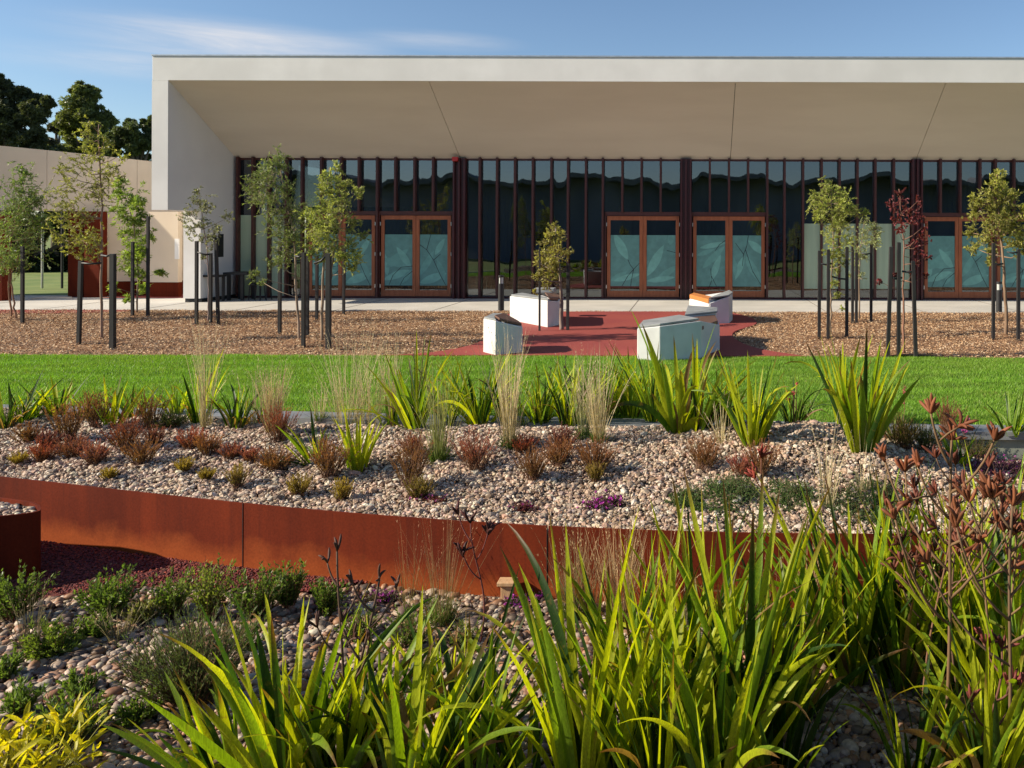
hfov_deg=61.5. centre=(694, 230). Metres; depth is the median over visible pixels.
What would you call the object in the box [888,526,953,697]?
kangaroo paw plant
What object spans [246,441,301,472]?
feathery shrub
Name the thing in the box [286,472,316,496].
feathery shrub
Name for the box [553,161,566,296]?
window pane
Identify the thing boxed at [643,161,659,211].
window pane
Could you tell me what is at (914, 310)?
tree stake
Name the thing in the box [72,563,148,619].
leafy shrub
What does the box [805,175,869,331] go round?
young tree
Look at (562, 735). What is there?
kangaroo paw plant
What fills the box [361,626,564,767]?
kangaroo paw plant
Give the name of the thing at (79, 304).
tree stake
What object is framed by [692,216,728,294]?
door
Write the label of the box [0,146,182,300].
curved wall building
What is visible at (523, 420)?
grass tussock
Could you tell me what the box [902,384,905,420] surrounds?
flower spike
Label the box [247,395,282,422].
kangaroo paw plant
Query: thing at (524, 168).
window pane
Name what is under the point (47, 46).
sky
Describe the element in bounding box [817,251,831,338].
tree stake
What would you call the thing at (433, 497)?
ground cover plant
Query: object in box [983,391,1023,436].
kangaroo paw plant
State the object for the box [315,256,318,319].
tree stake
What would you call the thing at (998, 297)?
bollard light
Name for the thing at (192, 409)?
kangaroo paw plant
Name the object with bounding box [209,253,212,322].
tree stake
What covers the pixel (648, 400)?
kangaroo paw plant
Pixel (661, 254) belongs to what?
door
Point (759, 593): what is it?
kangaroo paw plant
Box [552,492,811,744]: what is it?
kangaroo paw plant
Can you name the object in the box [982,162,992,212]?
window pane
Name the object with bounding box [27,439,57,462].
feathery shrub
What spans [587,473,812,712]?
kangaroo paw plant
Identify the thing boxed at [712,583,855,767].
kangaroo paw plant
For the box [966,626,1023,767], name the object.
kangaroo paw plant
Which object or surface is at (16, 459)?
feathery shrub
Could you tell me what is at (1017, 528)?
kangaroo paw plant
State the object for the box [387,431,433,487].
feathery shrub
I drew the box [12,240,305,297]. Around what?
back field
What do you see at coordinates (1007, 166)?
window pane
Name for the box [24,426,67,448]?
feathery shrub
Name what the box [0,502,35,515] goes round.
planter pebbles
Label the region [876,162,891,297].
window pane
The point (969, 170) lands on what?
window pane
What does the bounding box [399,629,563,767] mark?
kangaroo paw plant
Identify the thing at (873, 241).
young tree
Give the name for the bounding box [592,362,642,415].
kangaroo paw plant
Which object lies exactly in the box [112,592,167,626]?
leafy shrub
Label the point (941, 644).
kangaroo paw plant
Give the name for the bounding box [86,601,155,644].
grass tussock
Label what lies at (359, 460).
kangaroo paw plant
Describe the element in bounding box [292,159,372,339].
young tree
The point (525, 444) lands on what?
feathery shrub
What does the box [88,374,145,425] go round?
kangaroo paw plant
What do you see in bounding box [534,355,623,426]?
kangaroo paw plant
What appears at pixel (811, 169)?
window pane
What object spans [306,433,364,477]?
feathery shrub
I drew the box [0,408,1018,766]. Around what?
leaf litter
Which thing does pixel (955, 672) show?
kangaroo paw plant
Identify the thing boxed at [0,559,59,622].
leafy shrub
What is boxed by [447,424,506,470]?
feathery shrub
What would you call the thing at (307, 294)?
tree stake
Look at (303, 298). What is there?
tree stake
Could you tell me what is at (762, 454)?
kangaroo paw plant
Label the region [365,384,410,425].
kangaroo paw plant
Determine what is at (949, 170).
window pane
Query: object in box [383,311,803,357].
rubber paving
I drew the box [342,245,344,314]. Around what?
tree stake
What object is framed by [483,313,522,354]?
concrete bench
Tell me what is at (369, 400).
grass tussock
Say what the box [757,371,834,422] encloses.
kangaroo paw plant
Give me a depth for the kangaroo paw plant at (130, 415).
7.81 m
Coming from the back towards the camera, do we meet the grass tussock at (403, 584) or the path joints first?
the path joints
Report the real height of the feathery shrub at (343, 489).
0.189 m
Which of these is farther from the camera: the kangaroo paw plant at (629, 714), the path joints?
the path joints
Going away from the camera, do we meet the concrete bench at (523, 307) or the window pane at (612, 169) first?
the concrete bench at (523, 307)
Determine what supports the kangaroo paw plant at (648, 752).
on the planting bed ground at (453, 631)
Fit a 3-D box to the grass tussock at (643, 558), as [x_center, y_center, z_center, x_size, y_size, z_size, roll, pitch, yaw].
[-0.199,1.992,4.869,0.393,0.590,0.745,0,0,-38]
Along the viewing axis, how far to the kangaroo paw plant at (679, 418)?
6.91 m
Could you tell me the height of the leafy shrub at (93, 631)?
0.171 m
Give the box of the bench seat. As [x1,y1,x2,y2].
[203,275,226,300]
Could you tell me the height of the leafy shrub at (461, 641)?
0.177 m
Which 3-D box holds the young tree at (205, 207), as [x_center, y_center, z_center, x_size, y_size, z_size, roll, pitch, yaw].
[-9.975,0.487,16.961,0.978,2.867,0.953,0,0,0]
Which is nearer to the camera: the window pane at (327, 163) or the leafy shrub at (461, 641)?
the leafy shrub at (461, 641)
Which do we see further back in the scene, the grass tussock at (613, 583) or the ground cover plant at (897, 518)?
the ground cover plant at (897, 518)
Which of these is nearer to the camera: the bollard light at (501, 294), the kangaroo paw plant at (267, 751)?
the kangaroo paw plant at (267, 751)
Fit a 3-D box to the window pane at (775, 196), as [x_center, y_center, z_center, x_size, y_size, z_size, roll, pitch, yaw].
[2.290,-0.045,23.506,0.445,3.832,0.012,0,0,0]
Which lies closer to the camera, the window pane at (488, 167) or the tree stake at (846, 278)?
the tree stake at (846, 278)
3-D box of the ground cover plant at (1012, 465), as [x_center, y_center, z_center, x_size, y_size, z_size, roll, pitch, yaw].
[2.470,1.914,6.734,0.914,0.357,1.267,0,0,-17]
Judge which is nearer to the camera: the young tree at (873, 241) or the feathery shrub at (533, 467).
the feathery shrub at (533, 467)
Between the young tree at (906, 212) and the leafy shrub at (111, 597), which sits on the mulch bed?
the young tree at (906, 212)
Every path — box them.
[0,295,1023,312]
[0,542,364,598]
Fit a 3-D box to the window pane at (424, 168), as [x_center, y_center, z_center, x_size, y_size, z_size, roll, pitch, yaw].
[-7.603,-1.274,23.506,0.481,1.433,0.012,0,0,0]
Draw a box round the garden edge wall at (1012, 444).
[3,404,1023,461]
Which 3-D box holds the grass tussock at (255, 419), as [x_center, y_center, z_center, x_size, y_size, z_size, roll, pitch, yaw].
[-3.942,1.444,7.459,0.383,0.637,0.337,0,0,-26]
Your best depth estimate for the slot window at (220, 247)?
22.85 m
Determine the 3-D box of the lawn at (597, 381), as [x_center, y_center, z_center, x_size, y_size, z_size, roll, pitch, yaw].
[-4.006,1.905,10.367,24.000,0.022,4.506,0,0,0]
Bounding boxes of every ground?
[3,584,968,767]
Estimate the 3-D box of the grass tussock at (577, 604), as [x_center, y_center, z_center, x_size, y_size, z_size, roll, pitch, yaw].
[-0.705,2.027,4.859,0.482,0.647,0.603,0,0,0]
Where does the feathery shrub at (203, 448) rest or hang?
on the pebble mulch
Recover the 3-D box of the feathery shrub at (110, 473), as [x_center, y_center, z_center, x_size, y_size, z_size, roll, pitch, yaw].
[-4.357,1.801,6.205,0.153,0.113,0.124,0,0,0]
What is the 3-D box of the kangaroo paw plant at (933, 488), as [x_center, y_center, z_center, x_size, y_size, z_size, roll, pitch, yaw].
[1.215,1.631,3.907,0.616,1.309,0.354,0,0,24]
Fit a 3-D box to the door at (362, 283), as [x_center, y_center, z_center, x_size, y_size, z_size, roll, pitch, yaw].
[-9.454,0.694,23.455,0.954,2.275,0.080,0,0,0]
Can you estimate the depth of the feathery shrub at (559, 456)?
6.25 m
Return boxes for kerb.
[31,295,71,298]
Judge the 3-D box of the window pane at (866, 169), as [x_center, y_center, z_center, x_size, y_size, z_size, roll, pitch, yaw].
[4.832,-0.038,23.503,0.463,3.832,0.018,0,0,0]
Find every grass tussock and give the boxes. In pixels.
[0,399,36,425]
[0,578,72,648]
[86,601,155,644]
[183,308,236,428]
[232,358,272,423]
[241,355,297,431]
[302,315,388,424]
[305,380,336,421]
[333,339,408,424]
[371,333,402,421]
[376,483,510,626]
[381,353,475,466]
[389,520,458,609]
[466,320,534,450]
[505,393,555,426]
[531,518,608,620]
[549,517,624,615]
[555,345,635,444]
[557,347,608,439]
[582,492,680,628]
[608,521,711,614]
[636,585,701,635]
[691,390,733,445]
[775,522,837,591]
[803,409,849,506]
[842,423,887,491]
[884,409,928,441]
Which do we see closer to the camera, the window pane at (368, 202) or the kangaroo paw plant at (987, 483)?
the kangaroo paw plant at (987, 483)
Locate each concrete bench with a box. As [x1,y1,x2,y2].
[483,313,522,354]
[510,287,559,326]
[637,305,719,360]
[689,290,732,322]
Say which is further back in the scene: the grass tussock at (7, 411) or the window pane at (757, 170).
the window pane at (757, 170)
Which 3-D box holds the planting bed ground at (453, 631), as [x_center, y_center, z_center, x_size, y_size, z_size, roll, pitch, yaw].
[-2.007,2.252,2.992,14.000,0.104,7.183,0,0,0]
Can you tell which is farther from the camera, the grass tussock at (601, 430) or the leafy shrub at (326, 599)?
the grass tussock at (601, 430)
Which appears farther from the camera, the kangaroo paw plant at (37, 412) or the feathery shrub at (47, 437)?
the kangaroo paw plant at (37, 412)
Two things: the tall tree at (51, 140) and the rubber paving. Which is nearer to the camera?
the rubber paving
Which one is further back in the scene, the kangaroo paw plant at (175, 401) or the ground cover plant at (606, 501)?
the kangaroo paw plant at (175, 401)
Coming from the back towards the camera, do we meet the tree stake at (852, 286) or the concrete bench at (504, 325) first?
the tree stake at (852, 286)
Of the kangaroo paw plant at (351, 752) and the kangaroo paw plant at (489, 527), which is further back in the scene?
the kangaroo paw plant at (489, 527)
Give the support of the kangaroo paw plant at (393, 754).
on the planting bed ground at (453, 631)
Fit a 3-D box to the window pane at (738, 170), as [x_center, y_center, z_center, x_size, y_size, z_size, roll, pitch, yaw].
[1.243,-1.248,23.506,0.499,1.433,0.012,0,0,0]
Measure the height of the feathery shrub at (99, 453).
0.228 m
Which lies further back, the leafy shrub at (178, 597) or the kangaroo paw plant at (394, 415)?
the kangaroo paw plant at (394, 415)
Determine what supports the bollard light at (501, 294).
on the path at (742, 305)
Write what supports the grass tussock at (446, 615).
on the planting bed ground at (453, 631)
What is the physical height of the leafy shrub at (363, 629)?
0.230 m
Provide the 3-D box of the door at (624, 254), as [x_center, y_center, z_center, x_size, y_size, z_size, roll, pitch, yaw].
[-1.969,0.717,23.455,1.035,2.275,0.080,0,0,0]
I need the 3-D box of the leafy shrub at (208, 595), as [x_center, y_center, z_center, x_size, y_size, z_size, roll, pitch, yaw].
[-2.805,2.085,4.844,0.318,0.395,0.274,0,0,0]
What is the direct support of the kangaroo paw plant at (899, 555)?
on the planting bed ground at (453, 631)
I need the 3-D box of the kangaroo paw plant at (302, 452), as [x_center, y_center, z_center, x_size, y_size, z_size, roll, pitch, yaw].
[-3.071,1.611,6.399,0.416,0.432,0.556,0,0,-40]
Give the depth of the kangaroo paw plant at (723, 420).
7.00 m
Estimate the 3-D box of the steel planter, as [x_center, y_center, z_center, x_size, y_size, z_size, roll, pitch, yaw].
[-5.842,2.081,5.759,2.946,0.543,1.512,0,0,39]
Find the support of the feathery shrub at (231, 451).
on the pebble mulch
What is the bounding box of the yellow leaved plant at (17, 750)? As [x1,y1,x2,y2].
[0,690,113,767]
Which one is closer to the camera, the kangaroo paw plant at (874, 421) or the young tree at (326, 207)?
the kangaroo paw plant at (874, 421)
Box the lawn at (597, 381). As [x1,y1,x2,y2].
[1,355,1023,424]
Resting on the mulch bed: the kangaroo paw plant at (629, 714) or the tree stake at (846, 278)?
the tree stake at (846, 278)
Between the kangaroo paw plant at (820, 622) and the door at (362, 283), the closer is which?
the kangaroo paw plant at (820, 622)
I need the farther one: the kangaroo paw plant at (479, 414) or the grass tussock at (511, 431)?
the kangaroo paw plant at (479, 414)
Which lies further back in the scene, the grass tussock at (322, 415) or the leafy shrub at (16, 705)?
the grass tussock at (322, 415)
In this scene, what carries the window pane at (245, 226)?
in the portal building at (660, 177)
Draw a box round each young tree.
[0,161,58,317]
[42,115,130,338]
[106,174,168,311]
[176,186,235,320]
[240,144,317,339]
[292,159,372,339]
[531,221,574,329]
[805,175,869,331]
[847,217,884,318]
[876,187,932,355]
[960,168,1023,334]
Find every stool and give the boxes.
[248,283,265,300]
[254,283,272,300]
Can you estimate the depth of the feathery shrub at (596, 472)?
5.99 m
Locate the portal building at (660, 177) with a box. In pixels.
[151,54,1023,301]
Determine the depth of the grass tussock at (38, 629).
4.51 m
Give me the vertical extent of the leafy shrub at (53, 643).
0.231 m
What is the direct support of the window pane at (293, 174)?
in the portal building at (660, 177)
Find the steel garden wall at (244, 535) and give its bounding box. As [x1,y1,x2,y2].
[0,476,1023,607]
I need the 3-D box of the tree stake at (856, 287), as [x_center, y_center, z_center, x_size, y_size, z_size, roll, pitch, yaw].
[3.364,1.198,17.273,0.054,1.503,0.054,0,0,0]
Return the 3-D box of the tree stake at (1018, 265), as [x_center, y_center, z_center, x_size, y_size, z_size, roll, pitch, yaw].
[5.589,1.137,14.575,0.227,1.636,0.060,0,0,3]
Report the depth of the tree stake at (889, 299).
12.57 m
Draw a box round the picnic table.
[223,271,259,300]
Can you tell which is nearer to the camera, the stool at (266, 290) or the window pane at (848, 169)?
the stool at (266, 290)
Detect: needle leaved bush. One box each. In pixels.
[99,595,265,712]
[113,647,156,680]
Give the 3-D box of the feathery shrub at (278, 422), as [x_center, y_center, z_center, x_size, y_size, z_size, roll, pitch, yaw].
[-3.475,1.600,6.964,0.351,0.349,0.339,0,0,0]
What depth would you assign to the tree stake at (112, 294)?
13.26 m
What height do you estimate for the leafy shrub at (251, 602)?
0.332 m
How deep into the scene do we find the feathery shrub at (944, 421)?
7.93 m
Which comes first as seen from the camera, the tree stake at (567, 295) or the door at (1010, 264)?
the tree stake at (567, 295)
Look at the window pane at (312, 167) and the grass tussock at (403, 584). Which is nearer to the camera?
the grass tussock at (403, 584)
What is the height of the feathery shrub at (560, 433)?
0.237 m
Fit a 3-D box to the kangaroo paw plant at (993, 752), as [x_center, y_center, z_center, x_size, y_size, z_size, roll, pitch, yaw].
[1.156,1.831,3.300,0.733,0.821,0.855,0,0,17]
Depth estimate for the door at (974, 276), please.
23.46 m
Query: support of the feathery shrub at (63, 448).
on the pebble mulch
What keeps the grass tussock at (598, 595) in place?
on the planting bed ground at (453, 631)
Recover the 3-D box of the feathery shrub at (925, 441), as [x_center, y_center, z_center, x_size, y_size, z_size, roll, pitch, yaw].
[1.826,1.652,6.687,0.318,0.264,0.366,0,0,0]
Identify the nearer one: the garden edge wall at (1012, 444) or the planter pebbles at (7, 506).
the planter pebbles at (7, 506)
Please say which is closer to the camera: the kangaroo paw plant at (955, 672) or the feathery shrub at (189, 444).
the kangaroo paw plant at (955, 672)
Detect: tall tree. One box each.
[0,73,67,151]
[0,210,67,272]
[47,110,60,256]
[51,80,120,155]
[97,115,151,160]
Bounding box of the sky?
[0,0,1023,231]
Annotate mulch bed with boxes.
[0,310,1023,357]
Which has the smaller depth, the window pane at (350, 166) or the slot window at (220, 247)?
the slot window at (220, 247)
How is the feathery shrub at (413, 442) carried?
on the pebble mulch
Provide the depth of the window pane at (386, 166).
23.50 m
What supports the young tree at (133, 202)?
on the mulch bed
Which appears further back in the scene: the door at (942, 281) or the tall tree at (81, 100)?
the tall tree at (81, 100)
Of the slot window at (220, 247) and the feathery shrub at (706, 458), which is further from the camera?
the slot window at (220, 247)
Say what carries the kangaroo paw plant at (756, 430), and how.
on the pebble mulch
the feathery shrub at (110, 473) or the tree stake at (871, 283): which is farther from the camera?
the tree stake at (871, 283)
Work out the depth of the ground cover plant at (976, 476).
5.92 m
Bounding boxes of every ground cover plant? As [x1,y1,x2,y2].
[360,587,401,604]
[401,493,448,503]
[502,589,543,609]
[508,497,539,513]
[576,489,624,510]
[664,482,717,512]
[694,467,781,521]
[764,474,823,512]
[810,470,914,525]
[862,504,938,530]
[944,447,1023,484]
[970,473,1023,516]
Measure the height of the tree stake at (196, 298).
1.702 m
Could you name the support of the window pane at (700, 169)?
in the portal building at (660, 177)
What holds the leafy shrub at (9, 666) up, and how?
on the planting bed ground at (453, 631)
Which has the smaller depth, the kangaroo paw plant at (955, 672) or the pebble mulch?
the kangaroo paw plant at (955, 672)
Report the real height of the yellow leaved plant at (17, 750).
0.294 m
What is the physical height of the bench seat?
0.709 m
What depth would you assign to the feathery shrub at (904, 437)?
6.61 m
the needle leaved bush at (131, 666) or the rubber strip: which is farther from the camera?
the rubber strip
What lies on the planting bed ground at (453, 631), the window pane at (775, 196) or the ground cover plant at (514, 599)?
the ground cover plant at (514, 599)
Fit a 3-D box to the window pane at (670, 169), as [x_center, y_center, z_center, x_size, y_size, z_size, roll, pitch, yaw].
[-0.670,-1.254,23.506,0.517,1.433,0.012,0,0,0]
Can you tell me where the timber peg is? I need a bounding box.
[497,577,517,599]
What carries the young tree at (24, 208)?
on the mulch bed
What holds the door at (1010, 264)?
in the portal building at (660, 177)
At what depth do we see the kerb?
23.12 m
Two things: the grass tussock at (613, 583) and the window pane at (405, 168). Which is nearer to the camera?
the grass tussock at (613, 583)
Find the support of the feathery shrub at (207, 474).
on the pebble mulch
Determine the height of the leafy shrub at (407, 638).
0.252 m
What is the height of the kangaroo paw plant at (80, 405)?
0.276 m
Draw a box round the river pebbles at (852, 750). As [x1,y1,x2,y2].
[0,583,1017,767]
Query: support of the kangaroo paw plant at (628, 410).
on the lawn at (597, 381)
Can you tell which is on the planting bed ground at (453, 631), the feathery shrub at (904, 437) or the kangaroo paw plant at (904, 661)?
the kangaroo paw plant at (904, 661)
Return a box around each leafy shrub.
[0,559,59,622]
[0,649,23,682]
[0,674,49,720]
[8,615,90,660]
[18,671,114,747]
[55,665,106,696]
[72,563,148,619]
[76,608,120,638]
[106,686,165,727]
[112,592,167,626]
[148,566,192,618]
[179,552,244,621]
[219,561,286,619]
[226,612,267,651]
[263,558,308,608]
[309,577,349,616]
[331,602,384,643]
[375,597,442,648]
[445,617,480,648]
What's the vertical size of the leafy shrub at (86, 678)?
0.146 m
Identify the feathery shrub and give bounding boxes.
[6,420,44,444]
[6,450,31,464]
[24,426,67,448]
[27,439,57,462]
[42,396,90,442]
[48,432,90,458]
[71,438,116,465]
[72,388,116,428]
[96,410,146,449]
[99,466,119,478]
[120,434,162,465]
[124,389,172,429]
[143,424,170,445]
[150,403,193,428]
[170,425,208,449]
[171,455,194,471]
[192,431,224,455]
[195,467,215,480]
[215,440,245,459]
[222,462,252,490]
[240,445,260,462]
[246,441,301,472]
[257,402,303,442]
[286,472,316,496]
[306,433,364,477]
[328,476,353,500]
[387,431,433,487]
[397,428,427,455]
[402,472,437,500]
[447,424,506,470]
[507,433,538,453]
[513,442,550,481]
[536,434,575,468]
[545,421,580,448]
[567,436,622,472]
[584,461,606,484]
[679,429,724,470]
[725,448,757,476]
[739,437,782,475]
[884,411,924,450]
[903,421,942,452]
[935,397,967,430]
[959,434,999,458]
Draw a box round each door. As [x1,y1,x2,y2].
[308,215,341,295]
[342,215,375,295]
[380,215,415,295]
[416,215,451,295]
[606,216,642,296]
[643,216,679,296]
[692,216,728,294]
[729,216,765,296]
[924,217,958,297]
[958,217,992,297]
[997,217,1023,297]
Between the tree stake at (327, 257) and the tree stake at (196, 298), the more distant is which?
the tree stake at (196, 298)
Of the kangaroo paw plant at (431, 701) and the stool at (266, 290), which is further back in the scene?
the stool at (266, 290)
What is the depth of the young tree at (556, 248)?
15.85 m
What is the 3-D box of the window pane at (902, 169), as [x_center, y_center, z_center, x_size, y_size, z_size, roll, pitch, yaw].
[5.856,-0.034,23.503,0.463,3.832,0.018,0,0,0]
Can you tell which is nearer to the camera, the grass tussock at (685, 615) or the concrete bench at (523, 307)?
the grass tussock at (685, 615)
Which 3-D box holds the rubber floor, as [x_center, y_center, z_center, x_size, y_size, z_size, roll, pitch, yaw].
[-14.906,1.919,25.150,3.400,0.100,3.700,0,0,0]
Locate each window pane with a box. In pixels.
[240,160,250,295]
[256,160,266,295]
[271,160,283,295]
[289,160,299,295]
[305,160,319,210]
[324,160,339,208]
[344,160,356,210]
[361,160,375,210]
[380,160,393,210]
[398,160,412,210]
[417,161,431,210]
[435,161,452,210]
[467,161,477,295]
[481,161,495,295]
[499,161,513,295]
[516,161,531,293]
[534,161,549,295]
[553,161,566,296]
[569,161,584,296]
[587,161,601,296]
[604,161,620,211]
[624,161,639,211]
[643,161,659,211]
[662,161,679,211]
[692,161,708,211]
[711,161,727,211]
[730,161,746,211]
[749,162,765,211]
[768,162,782,296]
[785,162,801,296]
[804,162,819,296]
[823,162,837,296]
[841,162,855,297]
[858,162,873,297]
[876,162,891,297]
[895,162,909,297]
[923,162,938,212]
[942,162,957,212]
[962,162,977,212]
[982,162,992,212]
[997,162,1011,211]
[1016,162,1023,212]
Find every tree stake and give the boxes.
[14,246,24,323]
[76,261,101,344]
[100,254,116,349]
[130,242,134,315]
[146,216,149,315]
[194,241,210,324]
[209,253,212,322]
[214,238,219,324]
[278,242,293,333]
[294,252,305,347]
[305,251,309,334]
[314,253,331,349]
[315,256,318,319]
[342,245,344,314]
[538,248,540,330]
[561,263,568,329]
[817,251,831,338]
[826,249,829,338]
[832,247,848,337]
[851,243,853,322]
[855,253,857,322]
[861,242,872,321]
[886,247,901,357]
[896,242,900,355]
[902,261,917,356]
[991,243,1003,339]
[1007,249,1020,340]
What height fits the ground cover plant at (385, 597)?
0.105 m
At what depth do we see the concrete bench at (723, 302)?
17.16 m
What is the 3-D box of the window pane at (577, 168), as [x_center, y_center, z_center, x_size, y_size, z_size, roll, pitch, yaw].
[-3.305,-0.062,23.506,0.463,3.832,0.012,0,0,0]
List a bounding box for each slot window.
[175,239,179,258]
[218,234,223,256]
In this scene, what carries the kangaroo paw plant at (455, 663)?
on the planting bed ground at (453, 631)
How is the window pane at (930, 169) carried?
in the portal building at (660, 177)
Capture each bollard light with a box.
[498,275,503,310]
[996,281,1001,311]
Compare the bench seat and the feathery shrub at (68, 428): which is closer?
the feathery shrub at (68, 428)
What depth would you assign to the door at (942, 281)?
23.46 m
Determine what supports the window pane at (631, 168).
in the portal building at (660, 177)
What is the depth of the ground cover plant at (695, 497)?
5.60 m
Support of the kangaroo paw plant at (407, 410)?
on the pebble mulch
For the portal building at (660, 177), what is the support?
on the back field
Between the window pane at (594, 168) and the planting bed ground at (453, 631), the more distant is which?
the window pane at (594, 168)
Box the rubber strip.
[0,310,142,313]
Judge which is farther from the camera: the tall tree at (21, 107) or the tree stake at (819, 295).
the tall tree at (21, 107)
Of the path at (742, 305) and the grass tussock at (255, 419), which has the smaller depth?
the grass tussock at (255, 419)
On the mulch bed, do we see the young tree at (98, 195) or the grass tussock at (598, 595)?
the young tree at (98, 195)
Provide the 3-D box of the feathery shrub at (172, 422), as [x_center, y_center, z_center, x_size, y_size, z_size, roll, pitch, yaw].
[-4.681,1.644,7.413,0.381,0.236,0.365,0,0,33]
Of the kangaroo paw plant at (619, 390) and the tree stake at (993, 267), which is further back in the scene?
the tree stake at (993, 267)
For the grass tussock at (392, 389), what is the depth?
8.32 m
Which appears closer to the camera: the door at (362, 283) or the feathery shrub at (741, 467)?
the feathery shrub at (741, 467)
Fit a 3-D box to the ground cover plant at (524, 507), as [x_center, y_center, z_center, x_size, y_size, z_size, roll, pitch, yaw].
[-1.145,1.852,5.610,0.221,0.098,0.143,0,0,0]
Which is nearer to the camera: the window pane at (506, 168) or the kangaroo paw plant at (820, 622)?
the kangaroo paw plant at (820, 622)
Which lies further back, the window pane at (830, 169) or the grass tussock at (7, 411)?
the window pane at (830, 169)
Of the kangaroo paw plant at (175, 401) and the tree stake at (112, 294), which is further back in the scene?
the tree stake at (112, 294)
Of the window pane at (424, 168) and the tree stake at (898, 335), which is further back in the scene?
the window pane at (424, 168)
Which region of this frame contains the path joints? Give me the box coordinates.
[3,298,1023,312]
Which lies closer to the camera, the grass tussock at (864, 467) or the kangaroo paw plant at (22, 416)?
the grass tussock at (864, 467)
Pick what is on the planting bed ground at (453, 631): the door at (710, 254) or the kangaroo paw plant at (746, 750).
the kangaroo paw plant at (746, 750)
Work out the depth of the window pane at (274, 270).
23.49 m
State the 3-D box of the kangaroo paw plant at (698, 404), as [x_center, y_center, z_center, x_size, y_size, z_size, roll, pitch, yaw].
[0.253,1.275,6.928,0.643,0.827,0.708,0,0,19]
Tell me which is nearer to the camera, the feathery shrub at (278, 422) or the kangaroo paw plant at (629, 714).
the kangaroo paw plant at (629, 714)
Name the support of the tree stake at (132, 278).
on the mulch bed
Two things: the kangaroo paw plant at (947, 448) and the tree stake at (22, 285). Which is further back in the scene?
the tree stake at (22, 285)
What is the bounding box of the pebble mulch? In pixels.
[0,407,1023,532]
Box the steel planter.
[0,497,40,579]
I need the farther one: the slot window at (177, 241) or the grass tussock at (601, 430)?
the slot window at (177, 241)
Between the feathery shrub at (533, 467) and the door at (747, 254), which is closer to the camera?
the feathery shrub at (533, 467)
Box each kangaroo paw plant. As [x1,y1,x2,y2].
[0,371,66,428]
[9,388,47,419]
[21,375,96,416]
[64,390,102,419]
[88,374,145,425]
[97,385,174,417]
[100,663,297,767]
[144,576,435,767]
[147,386,195,413]
[174,349,237,423]
[206,384,261,428]
[237,534,447,767]
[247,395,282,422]
[263,407,330,466]
[300,611,483,767]
[331,401,388,471]
[337,330,455,428]
[356,569,589,766]
[360,587,541,767]
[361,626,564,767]
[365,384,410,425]
[391,604,467,709]
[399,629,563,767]
[414,505,663,767]
[419,357,475,424]
[420,348,533,424]
[452,499,501,644]
[468,525,709,767]
[476,367,538,421]
[506,355,580,424]
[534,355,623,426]
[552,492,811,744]
[562,349,618,414]
[563,348,641,418]
[563,566,823,767]
[585,344,671,417]
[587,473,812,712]
[589,564,862,767]
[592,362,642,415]
[598,340,698,421]
[610,312,720,434]
[645,463,848,739]
[684,512,906,720]
[685,350,796,446]
[691,333,759,433]
[698,360,746,426]
[701,456,935,687]
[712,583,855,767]
[744,443,772,615]
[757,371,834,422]
[782,337,872,423]
[804,462,1017,698]
[806,328,919,452]
[822,445,1023,690]
[828,641,980,767]
[861,485,1023,761]
[873,393,1011,767]
[880,495,983,738]
[883,410,928,438]
[883,442,1021,713]
[885,581,1023,767]
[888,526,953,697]
[889,440,1023,693]
[913,470,1023,767]
[936,418,980,464]
[946,469,1023,747]
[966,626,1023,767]
[969,474,1023,706]
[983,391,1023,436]
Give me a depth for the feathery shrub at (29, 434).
6.96 m
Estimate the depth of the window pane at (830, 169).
23.50 m
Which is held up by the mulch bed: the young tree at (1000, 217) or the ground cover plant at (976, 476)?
the young tree at (1000, 217)

